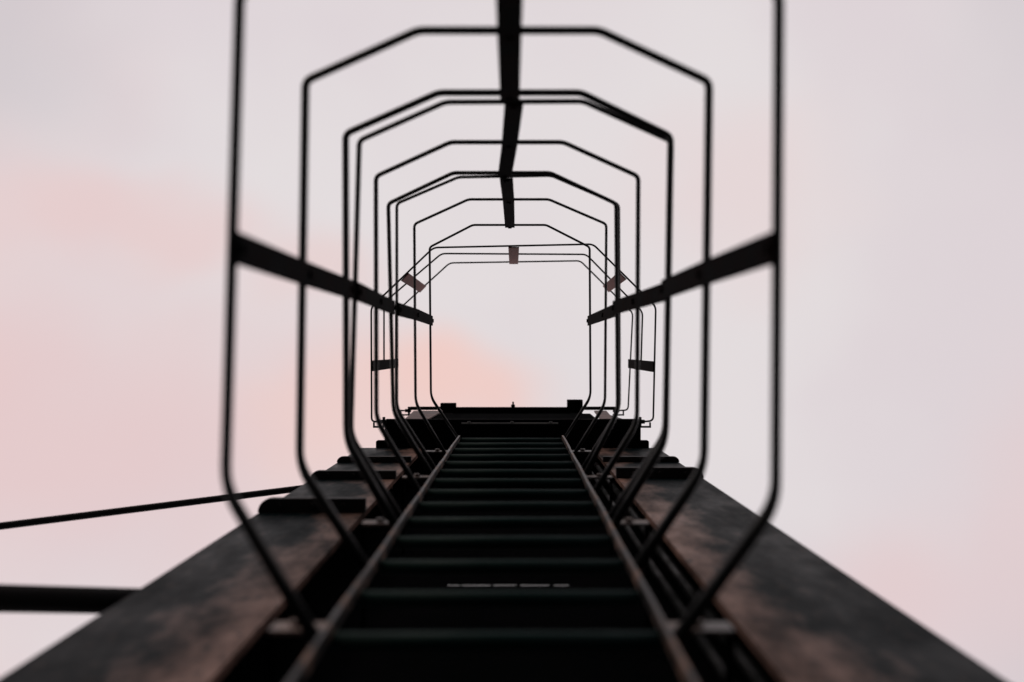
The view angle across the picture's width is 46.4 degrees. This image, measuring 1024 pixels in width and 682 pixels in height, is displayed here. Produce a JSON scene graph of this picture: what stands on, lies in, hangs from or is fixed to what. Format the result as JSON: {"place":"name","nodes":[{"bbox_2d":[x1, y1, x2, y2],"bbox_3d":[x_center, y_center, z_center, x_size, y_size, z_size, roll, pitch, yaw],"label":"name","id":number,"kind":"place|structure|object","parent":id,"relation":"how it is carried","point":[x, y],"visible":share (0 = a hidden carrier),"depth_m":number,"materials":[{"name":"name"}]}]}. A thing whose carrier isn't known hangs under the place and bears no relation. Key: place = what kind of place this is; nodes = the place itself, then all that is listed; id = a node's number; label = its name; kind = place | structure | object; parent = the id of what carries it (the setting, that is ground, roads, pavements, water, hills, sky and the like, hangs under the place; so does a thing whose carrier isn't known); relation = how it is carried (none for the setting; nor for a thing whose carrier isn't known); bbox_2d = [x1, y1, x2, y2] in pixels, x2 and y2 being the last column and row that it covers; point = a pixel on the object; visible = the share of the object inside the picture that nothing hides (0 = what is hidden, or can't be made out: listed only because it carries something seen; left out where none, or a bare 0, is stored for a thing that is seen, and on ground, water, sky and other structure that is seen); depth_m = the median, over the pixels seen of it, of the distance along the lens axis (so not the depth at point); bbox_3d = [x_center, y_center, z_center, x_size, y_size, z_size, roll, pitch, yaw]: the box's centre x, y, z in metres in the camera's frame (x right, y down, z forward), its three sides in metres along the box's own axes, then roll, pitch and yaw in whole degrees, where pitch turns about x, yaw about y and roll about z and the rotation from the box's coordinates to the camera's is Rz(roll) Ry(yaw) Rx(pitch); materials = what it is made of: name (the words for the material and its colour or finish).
{"place":"outdoors","nodes":[
{"label":"outdoors","id":0,"kind":"place"},
{"bbox_2d":[0,0,1023,681],"label":"sky","id":1,"kind":"structure","parent":0,"point":[903,344],"materials":[{"name":"white"}]},
{"label":"ground","id":2,"kind":"structure","parent":0,"visible":0},
{"bbox_2d":[0,584,139,613],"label":"strut","id":3,"kind":"object","parent":2,"relation":"on","point":[52,599],"visible":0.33,"depth_m":2.22,"materials":[{"name":"black paint"},{"name":"dark steel"}]},
{"bbox_2d":[0,485,301,529],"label":"guy rod","id":4,"kind":"object","parent":2,"relation":"on","point":[118,511],"visible":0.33,"depth_m":4.15,"materials":[{"name":"black paint"},{"name":"dark steel"}]},
{"bbox_2d":[0,448,421,681],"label":"steel column","id":5,"kind":"structure","parent":2,"relation":"on","point":[211,612],"depth_m":2.13,"materials":[{"name":"metal"}]},
{"bbox_2d":[376,399,648,488],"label":"top platform","id":6,"kind":"structure","parent":5,"relation":"on","point":[512,421],"depth_m":5.57,"materials":[{"name":"black metal"}]},
{"bbox_2d":[370,243,656,427],"bbox_3d":[0.009,-0.023,6.138,1.343,1.165,0.872,0,-90,0],"label":"guard rail","id":7,"kind":"object","parent":6,"relation":"attached to","point":[406,278],"visible":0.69,"depth_m":6.03,"materials":[{"name":"black metal"}]},
{"bbox_2d":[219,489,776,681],"bbox_3d":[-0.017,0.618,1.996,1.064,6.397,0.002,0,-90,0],"label":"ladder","id":8,"kind":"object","parent":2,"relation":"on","point":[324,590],"depth_m":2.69,"materials":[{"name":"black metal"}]},
{"bbox_2d":[268,435,734,681],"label":"ladder","id":9,"kind":"object","parent":2,"relation":"on","point":[512,457],"visible":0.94,"depth_m":2.14,"materials":[{"name":"metal"}]},
{"bbox_2d":[220,0,784,642],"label":"safety cage","id":10,"kind":"object","parent":9,"relation":"attached to","point":[704,274],"visible":0.99,"depth_m":2.06,"materials":[{"name":"black paint"}]},
{"bbox_2d":[395,175,620,468],"bbox_3d":[-0.012,-0.056,4.511,0.722,1.438,0.943,0,-90,0],"label":"safety cage","id":11,"kind":"object","parent":9,"relation":"attached to","point":[508,199],"visible":0.83,"depth_m":4.35,"materials":[{"name":"black paint"}]},
{"bbox_2d":[350,98,666,518],"bbox_3d":[-0.009,-0.069,3.162,0.749,0.996,0.947,0,-90,0],"label":"safety cage","id":12,"kind":"object","parent":9,"relation":"attached to","point":[638,299],"visible":0.84,"depth_m":3.19,"materials":[{"name":"black paint"}]},
{"bbox_2d":[592,448,1007,681],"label":"steel column","id":13,"kind":"structure","parent":2,"relation":"on","point":[791,609],"depth_m":2.13,"materials":[{"name":"metal"}]},
{"bbox_2d":[589,471,735,681],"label":"conduit","id":14,"kind":"object","parent":13,"relation":"attached to","point":[711,653],"visible":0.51,"depth_m":2.38,"materials":[{"name":"black metal"}]},
{"bbox_2d":[594,462,767,681],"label":"conduit","id":15,"kind":"object","parent":13,"relation":"attached to","point":[749,668],"visible":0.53,"depth_m":2.44,"materials":[{"name":"black metal"}]}
]}

